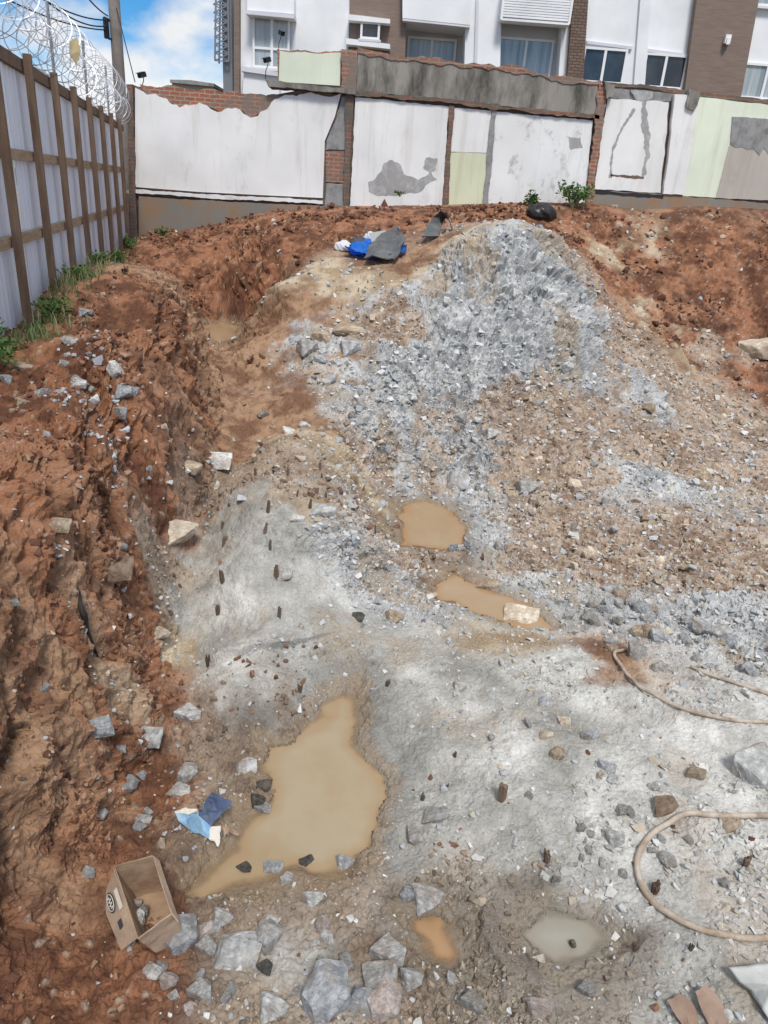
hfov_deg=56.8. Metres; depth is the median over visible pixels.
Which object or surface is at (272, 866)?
rock
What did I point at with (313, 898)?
rock
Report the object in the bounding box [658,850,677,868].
rock
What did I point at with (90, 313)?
rock
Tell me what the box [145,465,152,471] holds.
rock
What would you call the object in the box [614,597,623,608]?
rock
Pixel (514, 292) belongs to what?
rock
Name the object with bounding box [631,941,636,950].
stake
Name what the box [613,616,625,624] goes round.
rock
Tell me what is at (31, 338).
grass
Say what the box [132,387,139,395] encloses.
rock
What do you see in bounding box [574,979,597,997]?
rock
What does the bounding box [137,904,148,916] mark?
rock
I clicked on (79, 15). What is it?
cable
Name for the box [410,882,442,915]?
rock
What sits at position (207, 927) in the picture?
rock
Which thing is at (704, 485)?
rock
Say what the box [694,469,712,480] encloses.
rock
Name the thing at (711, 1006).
cardboard strip
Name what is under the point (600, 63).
window
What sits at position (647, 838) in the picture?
hose
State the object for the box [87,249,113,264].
weed
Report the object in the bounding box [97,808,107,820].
rock
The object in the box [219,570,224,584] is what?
stake
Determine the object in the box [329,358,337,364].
rock
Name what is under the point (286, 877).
rock
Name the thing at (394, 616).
rock
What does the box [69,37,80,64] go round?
rag
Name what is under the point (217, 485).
rock
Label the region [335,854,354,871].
rock
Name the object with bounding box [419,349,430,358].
rock
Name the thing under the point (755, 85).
window
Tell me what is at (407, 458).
rock
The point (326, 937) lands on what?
rock
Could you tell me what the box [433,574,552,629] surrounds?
puddle
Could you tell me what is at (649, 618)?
rock
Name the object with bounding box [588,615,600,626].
rock
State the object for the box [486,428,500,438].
rock
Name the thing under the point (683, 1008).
cardboard strip
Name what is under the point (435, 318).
rock
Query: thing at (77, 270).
weed
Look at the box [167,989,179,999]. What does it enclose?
rock
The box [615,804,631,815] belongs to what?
rock
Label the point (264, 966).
rock
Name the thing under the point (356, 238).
sack
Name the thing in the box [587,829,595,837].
rock
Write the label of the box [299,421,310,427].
rock
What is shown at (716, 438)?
rock
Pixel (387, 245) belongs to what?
board
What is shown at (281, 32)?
security camera
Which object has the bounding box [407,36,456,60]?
window
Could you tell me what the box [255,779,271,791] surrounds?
rock
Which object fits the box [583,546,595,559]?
rock
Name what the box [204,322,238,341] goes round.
puddle
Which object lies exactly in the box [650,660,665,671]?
rock
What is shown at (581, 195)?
weed
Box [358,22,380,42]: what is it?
window
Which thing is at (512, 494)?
rock
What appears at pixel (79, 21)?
cable
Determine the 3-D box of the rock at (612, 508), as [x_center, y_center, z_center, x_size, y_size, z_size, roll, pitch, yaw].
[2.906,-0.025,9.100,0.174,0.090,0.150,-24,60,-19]
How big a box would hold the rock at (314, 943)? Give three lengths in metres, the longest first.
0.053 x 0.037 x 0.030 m
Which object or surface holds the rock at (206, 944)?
on the ground at (58, 888)
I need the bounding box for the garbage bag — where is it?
[526,202,556,218]
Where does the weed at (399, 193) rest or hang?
on the ground at (58, 888)
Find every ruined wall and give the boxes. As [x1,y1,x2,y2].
[126,84,351,237]
[341,47,605,205]
[593,81,767,209]
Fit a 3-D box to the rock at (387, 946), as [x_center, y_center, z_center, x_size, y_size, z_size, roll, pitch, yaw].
[0.008,2.156,3.471,0.175,0.166,0.156,-1,21,-10]
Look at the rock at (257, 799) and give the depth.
4.29 m
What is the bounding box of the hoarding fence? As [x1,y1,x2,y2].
[0,45,129,334]
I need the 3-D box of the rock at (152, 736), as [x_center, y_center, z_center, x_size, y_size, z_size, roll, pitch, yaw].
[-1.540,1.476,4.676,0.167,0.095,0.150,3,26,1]
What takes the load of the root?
on the ground at (58, 888)
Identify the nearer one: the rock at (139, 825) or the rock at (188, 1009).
the rock at (188, 1009)
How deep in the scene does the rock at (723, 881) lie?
3.77 m
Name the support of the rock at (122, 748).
on the ground at (58, 888)
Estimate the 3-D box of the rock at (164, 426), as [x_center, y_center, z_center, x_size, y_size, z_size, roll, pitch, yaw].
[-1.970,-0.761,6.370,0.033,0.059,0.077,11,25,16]
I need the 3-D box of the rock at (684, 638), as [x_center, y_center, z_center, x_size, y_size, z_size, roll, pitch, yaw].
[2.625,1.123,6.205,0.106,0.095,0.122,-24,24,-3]
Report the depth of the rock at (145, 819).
4.22 m
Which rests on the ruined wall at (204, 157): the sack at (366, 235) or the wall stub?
the wall stub
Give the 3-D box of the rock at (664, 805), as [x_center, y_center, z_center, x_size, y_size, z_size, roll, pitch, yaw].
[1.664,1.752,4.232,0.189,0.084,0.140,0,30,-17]
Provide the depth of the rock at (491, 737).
4.74 m
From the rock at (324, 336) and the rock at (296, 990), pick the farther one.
the rock at (324, 336)
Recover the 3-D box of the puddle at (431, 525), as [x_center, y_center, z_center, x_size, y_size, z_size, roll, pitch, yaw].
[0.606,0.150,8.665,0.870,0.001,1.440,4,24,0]
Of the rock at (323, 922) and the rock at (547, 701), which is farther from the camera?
the rock at (547, 701)
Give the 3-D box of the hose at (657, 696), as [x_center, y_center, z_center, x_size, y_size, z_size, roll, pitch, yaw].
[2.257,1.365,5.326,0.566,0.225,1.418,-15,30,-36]
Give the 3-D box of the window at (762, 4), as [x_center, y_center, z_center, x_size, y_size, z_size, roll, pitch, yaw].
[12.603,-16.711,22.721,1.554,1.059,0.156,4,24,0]
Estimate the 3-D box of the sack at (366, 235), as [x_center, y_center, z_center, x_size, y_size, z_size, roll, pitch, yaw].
[-0.289,-5.500,14.232,0.267,0.246,0.227,4,24,0]
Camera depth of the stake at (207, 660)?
5.31 m
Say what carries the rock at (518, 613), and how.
on the ground at (58, 888)
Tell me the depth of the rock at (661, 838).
4.03 m
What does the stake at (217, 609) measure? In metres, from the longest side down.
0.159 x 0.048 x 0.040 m
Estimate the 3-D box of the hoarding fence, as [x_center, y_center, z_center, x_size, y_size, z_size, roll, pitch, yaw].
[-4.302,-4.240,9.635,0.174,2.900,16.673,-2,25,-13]
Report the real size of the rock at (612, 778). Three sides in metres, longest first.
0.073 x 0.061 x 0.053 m
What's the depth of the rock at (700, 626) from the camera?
6.42 m
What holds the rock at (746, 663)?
on the ground at (58, 888)
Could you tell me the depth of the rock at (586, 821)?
4.12 m
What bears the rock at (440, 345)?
on the ground at (58, 888)
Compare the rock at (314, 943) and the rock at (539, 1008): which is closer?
the rock at (539, 1008)
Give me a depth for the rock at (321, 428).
9.12 m
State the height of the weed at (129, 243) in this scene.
0.323 m
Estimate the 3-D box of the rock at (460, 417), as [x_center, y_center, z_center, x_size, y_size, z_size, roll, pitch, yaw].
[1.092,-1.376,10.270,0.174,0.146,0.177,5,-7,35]
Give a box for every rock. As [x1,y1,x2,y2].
[0,374,13,384]
[8,598,19,606]
[10,361,33,370]
[16,398,27,405]
[17,777,26,780]
[33,388,50,395]
[40,682,50,691]
[49,517,71,532]
[57,387,66,393]
[59,359,68,365]
[60,336,78,344]
[70,375,82,379]
[70,380,86,388]
[78,308,93,317]
[81,865,95,877]
[89,714,114,738]
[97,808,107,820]
[104,556,133,581]
[106,360,123,378]
[113,407,126,419]
[114,384,132,398]
[116,745,125,752]
[121,542,128,551]
[122,774,139,792]
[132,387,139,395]
[133,820,146,831]
[134,899,141,906]
[135,814,152,823]
[136,770,147,779]
[136,909,145,925]
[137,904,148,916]
[141,726,163,747]
[142,961,163,979]
[144,807,152,814]
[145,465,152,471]
[155,626,171,639]
[156,715,165,726]
[156,837,165,850]
[156,960,168,970]
[159,971,178,989]
[161,423,167,429]
[165,913,198,955]
[166,782,190,796]
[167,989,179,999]
[168,519,198,545]
[173,702,200,721]
[173,818,180,826]
[176,762,197,783]
[183,1000,197,1015]
[185,460,202,475]
[186,977,210,1001]
[195,934,216,956]
[197,968,205,976]
[198,920,213,940]
[208,452,232,469]
[213,921,220,933]
[214,481,219,489]
[214,907,233,926]
[214,931,261,969]
[220,981,236,1004]
[236,757,257,774]
[236,861,251,872]
[250,793,265,808]
[254,800,270,813]
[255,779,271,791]
[256,918,283,955]
[256,958,272,975]
[257,410,269,418]
[260,991,288,1023]
[263,860,283,873]
[265,914,278,923]
[273,568,292,580]
[280,871,292,885]
[282,426,294,434]
[290,514,304,521]
[291,984,301,995]
[296,339,317,356]
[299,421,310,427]
[299,854,313,869]
[301,959,350,1023]
[302,891,323,907]
[309,503,335,517]
[309,939,319,947]
[311,331,331,342]
[313,355,327,362]
[315,425,324,431]
[315,915,330,933]
[316,954,328,959]
[320,929,333,947]
[321,378,330,385]
[326,373,336,382]
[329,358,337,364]
[332,322,363,336]
[332,402,344,412]
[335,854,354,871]
[339,340,361,356]
[339,952,354,970]
[347,985,372,1017]
[348,411,356,417]
[352,612,364,621]
[357,400,365,409]
[362,959,397,988]
[366,978,401,1023]
[367,375,375,384]
[368,933,405,969]
[376,379,384,388]
[378,444,391,455]
[383,565,391,571]
[385,609,404,622]
[395,570,409,580]
[398,485,406,493]
[399,886,414,902]
[399,967,423,991]
[400,453,412,463]
[406,823,431,845]
[407,381,414,389]
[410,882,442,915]
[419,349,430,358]
[422,806,448,823]
[428,304,436,312]
[431,316,438,321]
[437,342,444,347]
[443,296,451,304]
[446,471,470,490]
[446,970,458,985]
[448,543,457,550]
[453,412,465,421]
[453,681,467,690]
[453,691,459,696]
[459,988,483,1014]
[465,539,478,551]
[472,417,484,422]
[475,484,481,490]
[476,576,498,589]
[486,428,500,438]
[488,492,499,501]
[488,734,494,740]
[490,463,501,471]
[494,540,503,549]
[495,294,509,300]
[495,439,504,446]
[500,479,510,485]
[503,603,539,624]
[506,490,518,497]
[509,288,521,296]
[515,479,540,496]
[517,582,530,589]
[521,996,552,1022]
[524,717,531,727]
[525,791,533,799]
[533,399,544,406]
[538,696,552,706]
[539,730,552,738]
[540,299,552,314]
[549,595,563,604]
[549,745,564,759]
[551,875,560,882]
[558,717,570,727]
[559,360,573,368]
[561,363,573,372]
[563,610,574,619]
[565,356,575,362]
[567,478,582,491]
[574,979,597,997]
[576,817,590,828]
[576,823,585,831]
[579,853,584,862]
[581,608,595,622]
[581,728,599,739]
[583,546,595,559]
[584,844,592,854]
[587,596,599,607]
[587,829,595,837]
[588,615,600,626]
[590,458,598,467]
[597,758,616,773]
[598,604,613,613]
[598,857,607,867]
[601,584,619,592]
[601,829,625,848]
[603,612,613,619]
[604,505,616,513]
[604,593,614,604]
[605,635,616,643]
[605,643,617,653]
[607,773,617,783]
[612,589,628,601]
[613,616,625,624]
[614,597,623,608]
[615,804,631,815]
[618,868,627,878]
[625,597,637,605]
[626,805,634,818]
[627,640,647,660]
[631,624,642,636]
[632,600,651,613]
[639,551,647,556]
[640,623,659,638]
[642,402,654,412]
[642,614,656,622]
[645,231,653,236]
[647,783,660,790]
[648,847,656,852]
[650,628,662,641]
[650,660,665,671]
[651,604,659,612]
[654,795,678,816]
[656,833,666,843]
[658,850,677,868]
[659,402,667,410]
[660,514,672,521]
[662,634,672,641]
[664,457,672,462]
[677,632,692,645]
[681,613,690,619]
[681,617,691,624]
[682,834,693,845]
[684,765,706,779]
[692,617,710,634]
[692,653,700,662]
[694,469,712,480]
[698,480,709,489]
[701,663,717,669]
[703,623,731,637]
[704,214,713,218]
[711,434,720,441]
[713,457,720,462]
[717,639,725,644]
[717,877,728,887]
[720,634,737,648]
[722,817,741,833]
[732,742,767,788]
[735,649,740,658]
[738,337,767,359]
[740,660,754,671]
[745,667,756,676]
[754,506,763,510]
[755,658,765,664]
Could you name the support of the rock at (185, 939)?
on the ground at (58, 888)
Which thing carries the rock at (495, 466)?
on the ground at (58, 888)
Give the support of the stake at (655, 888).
on the ground at (58, 888)
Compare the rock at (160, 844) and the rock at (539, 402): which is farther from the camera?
the rock at (539, 402)
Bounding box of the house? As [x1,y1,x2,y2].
[170,80,222,91]
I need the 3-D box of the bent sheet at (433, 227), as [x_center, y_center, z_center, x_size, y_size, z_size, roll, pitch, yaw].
[1.095,-5.450,13.461,0.469,0.463,0.922,12,25,17]
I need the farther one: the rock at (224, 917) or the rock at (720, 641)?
the rock at (720, 641)
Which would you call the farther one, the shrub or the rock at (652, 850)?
the shrub
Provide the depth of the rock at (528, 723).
4.84 m
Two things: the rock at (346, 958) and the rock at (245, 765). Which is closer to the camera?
the rock at (346, 958)
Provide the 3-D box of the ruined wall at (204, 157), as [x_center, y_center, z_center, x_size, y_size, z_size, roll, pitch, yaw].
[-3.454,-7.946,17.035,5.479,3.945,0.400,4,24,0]
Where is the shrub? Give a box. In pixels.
[0,317,28,367]
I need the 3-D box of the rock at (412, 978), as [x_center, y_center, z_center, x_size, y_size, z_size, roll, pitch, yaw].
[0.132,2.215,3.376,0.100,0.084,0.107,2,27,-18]
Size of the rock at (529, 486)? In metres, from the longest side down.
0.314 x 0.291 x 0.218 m
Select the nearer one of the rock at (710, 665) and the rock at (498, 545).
the rock at (710, 665)
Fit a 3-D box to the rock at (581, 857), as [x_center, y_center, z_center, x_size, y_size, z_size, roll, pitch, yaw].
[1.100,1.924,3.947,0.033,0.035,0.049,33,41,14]
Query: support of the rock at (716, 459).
on the ground at (58, 888)
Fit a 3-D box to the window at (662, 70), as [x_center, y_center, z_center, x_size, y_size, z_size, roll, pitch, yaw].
[9.358,-14.688,23.727,1.524,1.063,0.156,4,24,0]
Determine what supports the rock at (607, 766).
on the ground at (58, 888)
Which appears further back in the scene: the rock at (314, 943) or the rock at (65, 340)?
the rock at (65, 340)
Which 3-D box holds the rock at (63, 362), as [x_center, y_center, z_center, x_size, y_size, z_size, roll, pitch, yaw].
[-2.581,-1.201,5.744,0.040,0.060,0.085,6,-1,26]
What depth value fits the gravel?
8.88 m
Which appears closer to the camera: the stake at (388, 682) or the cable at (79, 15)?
the stake at (388, 682)
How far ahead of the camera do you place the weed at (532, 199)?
16.36 m
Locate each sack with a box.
[334,240,350,250]
[349,236,364,242]
[363,231,371,238]
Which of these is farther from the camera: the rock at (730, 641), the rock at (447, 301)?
the rock at (447, 301)
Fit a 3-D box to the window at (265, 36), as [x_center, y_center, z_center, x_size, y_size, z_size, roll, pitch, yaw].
[-3.765,-15.613,23.666,1.339,1.571,0.156,4,24,0]
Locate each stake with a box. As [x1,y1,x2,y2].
[205,654,209,667]
[215,604,219,615]
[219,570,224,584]
[222,535,227,546]
[263,522,267,534]
[266,500,269,513]
[274,564,278,580]
[277,606,281,618]
[298,684,302,693]
[385,679,390,686]
[420,792,425,800]
[497,782,507,802]
[543,848,550,863]
[569,939,575,947]
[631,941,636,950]
[651,879,660,894]
[688,943,694,951]
[742,854,752,866]
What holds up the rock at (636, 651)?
on the ground at (58, 888)
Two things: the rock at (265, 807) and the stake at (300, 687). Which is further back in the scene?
the stake at (300, 687)
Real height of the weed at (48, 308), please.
0.327 m
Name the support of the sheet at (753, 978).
on the ground at (58, 888)
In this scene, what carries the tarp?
on the ground at (58, 888)
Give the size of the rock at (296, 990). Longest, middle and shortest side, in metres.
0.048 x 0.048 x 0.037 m
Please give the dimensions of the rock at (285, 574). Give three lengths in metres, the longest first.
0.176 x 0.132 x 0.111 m
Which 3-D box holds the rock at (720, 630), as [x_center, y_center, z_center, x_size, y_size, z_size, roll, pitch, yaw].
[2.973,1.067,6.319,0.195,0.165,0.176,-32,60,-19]
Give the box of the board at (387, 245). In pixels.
[364,225,406,259]
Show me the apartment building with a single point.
(720, 47)
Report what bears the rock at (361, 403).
on the ground at (58, 888)
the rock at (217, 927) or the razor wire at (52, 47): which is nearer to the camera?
the rock at (217, 927)
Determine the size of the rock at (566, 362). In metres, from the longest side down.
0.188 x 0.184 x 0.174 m
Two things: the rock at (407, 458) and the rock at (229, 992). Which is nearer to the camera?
the rock at (229, 992)
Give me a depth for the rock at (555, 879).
3.84 m
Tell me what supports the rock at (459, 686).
on the ground at (58, 888)
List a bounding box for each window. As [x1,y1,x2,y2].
[251,17,289,71]
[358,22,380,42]
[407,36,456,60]
[500,36,554,75]
[583,46,628,83]
[645,52,686,89]
[741,62,767,98]
[757,0,767,9]
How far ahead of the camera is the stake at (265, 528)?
6.11 m
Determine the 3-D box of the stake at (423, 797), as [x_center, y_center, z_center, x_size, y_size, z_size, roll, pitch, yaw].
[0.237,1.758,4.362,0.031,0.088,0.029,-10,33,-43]
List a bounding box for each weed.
[31,294,72,320]
[56,264,96,280]
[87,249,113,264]
[106,246,129,262]
[123,233,136,248]
[156,226,171,235]
[394,190,405,196]
[523,189,541,205]
[556,179,594,207]
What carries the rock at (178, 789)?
on the ground at (58, 888)
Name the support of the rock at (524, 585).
on the ground at (58, 888)
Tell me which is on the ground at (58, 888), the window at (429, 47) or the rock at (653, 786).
the rock at (653, 786)
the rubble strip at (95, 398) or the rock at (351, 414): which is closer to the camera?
the rubble strip at (95, 398)
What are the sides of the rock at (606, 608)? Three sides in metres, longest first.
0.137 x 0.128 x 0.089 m
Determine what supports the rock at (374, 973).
on the ground at (58, 888)
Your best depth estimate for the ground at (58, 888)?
5.55 m
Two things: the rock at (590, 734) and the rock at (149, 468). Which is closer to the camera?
the rock at (590, 734)
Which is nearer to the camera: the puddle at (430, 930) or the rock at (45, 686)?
the puddle at (430, 930)
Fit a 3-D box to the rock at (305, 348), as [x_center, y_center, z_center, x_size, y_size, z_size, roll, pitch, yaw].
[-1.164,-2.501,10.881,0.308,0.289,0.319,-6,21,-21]
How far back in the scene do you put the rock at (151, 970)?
3.23 m
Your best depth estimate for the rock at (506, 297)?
11.31 m
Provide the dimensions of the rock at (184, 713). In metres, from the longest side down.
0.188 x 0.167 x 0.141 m
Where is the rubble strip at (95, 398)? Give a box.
[30,330,169,520]
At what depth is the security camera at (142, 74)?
16.12 m
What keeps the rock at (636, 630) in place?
on the ground at (58, 888)
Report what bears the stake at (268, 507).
on the ground at (58, 888)
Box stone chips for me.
[454,596,767,1023]
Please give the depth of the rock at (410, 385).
10.38 m
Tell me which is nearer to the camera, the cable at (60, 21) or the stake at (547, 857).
the stake at (547, 857)
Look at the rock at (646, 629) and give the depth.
6.28 m
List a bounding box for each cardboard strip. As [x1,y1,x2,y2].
[667,994,698,1023]
[695,984,728,1023]
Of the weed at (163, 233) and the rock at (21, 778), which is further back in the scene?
the weed at (163, 233)
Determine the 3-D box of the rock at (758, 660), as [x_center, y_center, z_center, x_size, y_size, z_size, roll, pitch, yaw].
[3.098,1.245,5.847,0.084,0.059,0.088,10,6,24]
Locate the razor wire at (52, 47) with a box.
[0,0,131,123]
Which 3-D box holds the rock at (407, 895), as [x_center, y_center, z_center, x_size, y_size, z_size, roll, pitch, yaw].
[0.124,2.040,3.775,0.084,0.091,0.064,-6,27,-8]
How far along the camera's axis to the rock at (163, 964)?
3.28 m
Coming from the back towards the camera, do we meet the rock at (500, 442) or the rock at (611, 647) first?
the rock at (500, 442)
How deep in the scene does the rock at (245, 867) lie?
3.92 m
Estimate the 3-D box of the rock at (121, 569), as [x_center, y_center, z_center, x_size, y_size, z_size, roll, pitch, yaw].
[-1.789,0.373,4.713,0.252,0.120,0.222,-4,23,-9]
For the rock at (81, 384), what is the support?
on the ground at (58, 888)
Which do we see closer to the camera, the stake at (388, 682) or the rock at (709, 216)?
the stake at (388, 682)
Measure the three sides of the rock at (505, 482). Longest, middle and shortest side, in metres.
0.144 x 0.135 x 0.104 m
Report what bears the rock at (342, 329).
on the ground at (58, 888)
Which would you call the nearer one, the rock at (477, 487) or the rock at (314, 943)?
the rock at (314, 943)
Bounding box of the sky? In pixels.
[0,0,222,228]
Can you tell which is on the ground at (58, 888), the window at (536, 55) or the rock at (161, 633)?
the rock at (161, 633)
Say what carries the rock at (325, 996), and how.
on the ground at (58, 888)
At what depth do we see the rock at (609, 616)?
6.73 m
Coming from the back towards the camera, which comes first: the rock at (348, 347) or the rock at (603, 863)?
the rock at (348, 347)
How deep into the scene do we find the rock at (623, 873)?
3.85 m
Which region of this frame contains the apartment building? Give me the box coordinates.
[234,0,767,98]
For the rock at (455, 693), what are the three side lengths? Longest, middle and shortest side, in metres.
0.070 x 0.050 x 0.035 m
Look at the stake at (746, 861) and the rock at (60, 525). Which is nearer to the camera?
the stake at (746, 861)
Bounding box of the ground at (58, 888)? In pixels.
[0,202,767,1023]
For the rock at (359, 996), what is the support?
on the ground at (58, 888)
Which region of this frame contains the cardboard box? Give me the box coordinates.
[106,855,181,952]
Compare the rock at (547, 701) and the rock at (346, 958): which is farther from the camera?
the rock at (547, 701)
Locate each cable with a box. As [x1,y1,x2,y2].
[9,0,104,30]
[43,0,105,20]
[44,0,106,26]
[89,0,108,16]
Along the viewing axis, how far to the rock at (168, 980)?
3.21 m
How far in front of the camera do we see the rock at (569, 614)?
6.82 m
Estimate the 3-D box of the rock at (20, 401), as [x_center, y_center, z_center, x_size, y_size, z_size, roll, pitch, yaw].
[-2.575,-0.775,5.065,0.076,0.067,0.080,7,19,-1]
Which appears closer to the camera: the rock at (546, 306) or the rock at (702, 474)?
the rock at (702, 474)
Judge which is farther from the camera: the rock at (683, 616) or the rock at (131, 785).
the rock at (683, 616)
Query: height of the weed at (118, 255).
0.349 m
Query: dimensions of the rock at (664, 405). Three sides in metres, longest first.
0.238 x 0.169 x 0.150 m
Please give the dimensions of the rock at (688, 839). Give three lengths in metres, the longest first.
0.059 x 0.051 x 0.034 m
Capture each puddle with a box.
[188,695,386,898]
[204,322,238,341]
[398,501,466,549]
[413,915,454,960]
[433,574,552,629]
[523,912,604,962]
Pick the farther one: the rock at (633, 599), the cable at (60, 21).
the cable at (60, 21)
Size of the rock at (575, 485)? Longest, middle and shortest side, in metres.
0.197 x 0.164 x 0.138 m
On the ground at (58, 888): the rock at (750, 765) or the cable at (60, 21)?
the rock at (750, 765)
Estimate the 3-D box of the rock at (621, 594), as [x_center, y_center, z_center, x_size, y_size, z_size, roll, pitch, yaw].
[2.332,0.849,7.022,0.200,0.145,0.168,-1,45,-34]
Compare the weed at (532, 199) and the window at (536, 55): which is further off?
the window at (536, 55)
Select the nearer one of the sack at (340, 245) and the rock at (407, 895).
the rock at (407, 895)
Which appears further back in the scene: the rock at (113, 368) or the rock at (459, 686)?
the rock at (113, 368)
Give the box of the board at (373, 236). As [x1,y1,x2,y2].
[369,230,385,242]
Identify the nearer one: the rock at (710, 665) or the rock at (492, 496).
the rock at (710, 665)
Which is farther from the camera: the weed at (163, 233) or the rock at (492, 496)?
the weed at (163, 233)
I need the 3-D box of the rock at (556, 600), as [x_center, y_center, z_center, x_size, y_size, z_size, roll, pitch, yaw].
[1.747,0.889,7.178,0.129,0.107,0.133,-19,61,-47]
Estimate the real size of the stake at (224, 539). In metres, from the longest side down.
0.133 x 0.046 x 0.039 m
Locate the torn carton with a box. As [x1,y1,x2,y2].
[174,793,238,846]
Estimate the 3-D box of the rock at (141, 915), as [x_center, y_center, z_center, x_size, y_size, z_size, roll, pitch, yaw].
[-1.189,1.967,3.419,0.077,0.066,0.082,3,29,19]
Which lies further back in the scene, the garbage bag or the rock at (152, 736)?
the garbage bag
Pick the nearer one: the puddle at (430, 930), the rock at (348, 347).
the puddle at (430, 930)
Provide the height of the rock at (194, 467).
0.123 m
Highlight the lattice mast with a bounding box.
[213,0,233,91]
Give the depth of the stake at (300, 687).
5.12 m
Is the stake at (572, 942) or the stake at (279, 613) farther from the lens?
the stake at (279, 613)
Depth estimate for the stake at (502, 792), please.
4.24 m
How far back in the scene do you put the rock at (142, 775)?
4.52 m
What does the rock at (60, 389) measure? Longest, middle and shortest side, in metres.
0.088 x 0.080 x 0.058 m
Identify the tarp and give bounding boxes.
[345,238,406,254]
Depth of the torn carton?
4.00 m
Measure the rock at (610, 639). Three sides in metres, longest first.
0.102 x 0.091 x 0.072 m
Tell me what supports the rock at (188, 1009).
on the ground at (58, 888)
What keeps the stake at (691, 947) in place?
on the ground at (58, 888)
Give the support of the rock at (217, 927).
on the ground at (58, 888)
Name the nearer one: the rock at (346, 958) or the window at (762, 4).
the rock at (346, 958)
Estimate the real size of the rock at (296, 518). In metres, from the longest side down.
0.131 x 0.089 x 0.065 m
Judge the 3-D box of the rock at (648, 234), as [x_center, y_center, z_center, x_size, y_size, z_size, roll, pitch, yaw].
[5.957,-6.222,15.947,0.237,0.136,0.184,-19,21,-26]
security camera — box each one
[136,71,146,84]
[262,57,270,78]
[278,29,284,48]
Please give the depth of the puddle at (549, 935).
3.64 m
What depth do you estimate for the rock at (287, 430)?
9.06 m
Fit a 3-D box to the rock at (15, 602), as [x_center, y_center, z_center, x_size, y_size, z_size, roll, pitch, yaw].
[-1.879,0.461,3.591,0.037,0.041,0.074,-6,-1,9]
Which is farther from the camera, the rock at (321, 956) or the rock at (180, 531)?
the rock at (180, 531)
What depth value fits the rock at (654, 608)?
6.84 m
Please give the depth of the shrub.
5.58 m
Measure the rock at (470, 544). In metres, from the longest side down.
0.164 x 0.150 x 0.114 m
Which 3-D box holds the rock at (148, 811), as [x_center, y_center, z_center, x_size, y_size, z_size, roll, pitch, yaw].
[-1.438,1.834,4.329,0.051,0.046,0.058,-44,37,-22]
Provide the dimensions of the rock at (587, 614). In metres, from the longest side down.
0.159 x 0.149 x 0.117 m
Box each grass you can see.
[0,236,139,370]
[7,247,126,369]
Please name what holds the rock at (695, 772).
on the ground at (58, 888)
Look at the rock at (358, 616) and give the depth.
5.88 m
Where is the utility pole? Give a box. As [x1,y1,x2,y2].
[103,0,128,220]
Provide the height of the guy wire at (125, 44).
2.281 m
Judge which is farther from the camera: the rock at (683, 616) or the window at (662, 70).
the window at (662, 70)
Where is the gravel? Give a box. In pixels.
[0,204,767,1023]
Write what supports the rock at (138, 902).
in the cardboard box
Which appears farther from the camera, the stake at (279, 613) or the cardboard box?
the stake at (279, 613)
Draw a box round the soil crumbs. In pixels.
[0,199,767,1023]
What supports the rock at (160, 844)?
on the ground at (58, 888)
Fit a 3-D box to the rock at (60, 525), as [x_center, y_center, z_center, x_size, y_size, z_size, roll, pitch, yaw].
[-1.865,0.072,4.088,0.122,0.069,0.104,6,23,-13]
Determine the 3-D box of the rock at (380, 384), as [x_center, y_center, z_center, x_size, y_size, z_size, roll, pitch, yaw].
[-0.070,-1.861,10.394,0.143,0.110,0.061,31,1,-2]
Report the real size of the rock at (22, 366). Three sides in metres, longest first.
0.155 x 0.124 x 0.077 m
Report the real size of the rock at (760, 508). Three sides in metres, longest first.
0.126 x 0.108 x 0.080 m
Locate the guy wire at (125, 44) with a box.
[116,7,134,81]
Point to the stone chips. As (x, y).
(603, 893)
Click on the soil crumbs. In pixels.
(110, 539)
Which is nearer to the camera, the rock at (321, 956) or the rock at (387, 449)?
the rock at (321, 956)
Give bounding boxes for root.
[77,590,98,656]
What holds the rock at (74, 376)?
on the ground at (58, 888)
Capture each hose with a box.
[613,648,767,723]
[634,810,767,941]
[690,665,767,694]
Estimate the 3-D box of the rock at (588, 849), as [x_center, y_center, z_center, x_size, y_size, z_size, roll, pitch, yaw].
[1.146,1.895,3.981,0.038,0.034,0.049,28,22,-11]
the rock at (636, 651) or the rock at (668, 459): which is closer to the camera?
the rock at (636, 651)
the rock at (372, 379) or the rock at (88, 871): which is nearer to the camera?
the rock at (88, 871)
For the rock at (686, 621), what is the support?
on the ground at (58, 888)
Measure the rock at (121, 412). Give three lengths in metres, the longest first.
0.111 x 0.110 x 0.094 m
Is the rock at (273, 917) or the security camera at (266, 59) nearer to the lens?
the rock at (273, 917)
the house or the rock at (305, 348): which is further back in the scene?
the house
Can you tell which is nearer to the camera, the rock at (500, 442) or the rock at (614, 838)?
the rock at (614, 838)
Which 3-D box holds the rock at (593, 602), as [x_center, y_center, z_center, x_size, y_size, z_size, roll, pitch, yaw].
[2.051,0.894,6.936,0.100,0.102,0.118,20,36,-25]
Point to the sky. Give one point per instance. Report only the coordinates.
(167, 40)
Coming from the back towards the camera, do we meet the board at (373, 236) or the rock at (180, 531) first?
the board at (373, 236)
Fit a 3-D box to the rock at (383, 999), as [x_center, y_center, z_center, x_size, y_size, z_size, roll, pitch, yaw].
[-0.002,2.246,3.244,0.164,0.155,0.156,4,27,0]
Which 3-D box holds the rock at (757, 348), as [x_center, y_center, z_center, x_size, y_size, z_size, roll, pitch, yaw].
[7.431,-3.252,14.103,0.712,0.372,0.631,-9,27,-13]
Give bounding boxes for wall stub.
[266,49,355,94]
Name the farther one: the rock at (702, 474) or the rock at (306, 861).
the rock at (702, 474)
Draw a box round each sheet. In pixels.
[422,211,452,236]
[728,963,767,1016]
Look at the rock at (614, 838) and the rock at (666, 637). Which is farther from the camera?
the rock at (666, 637)

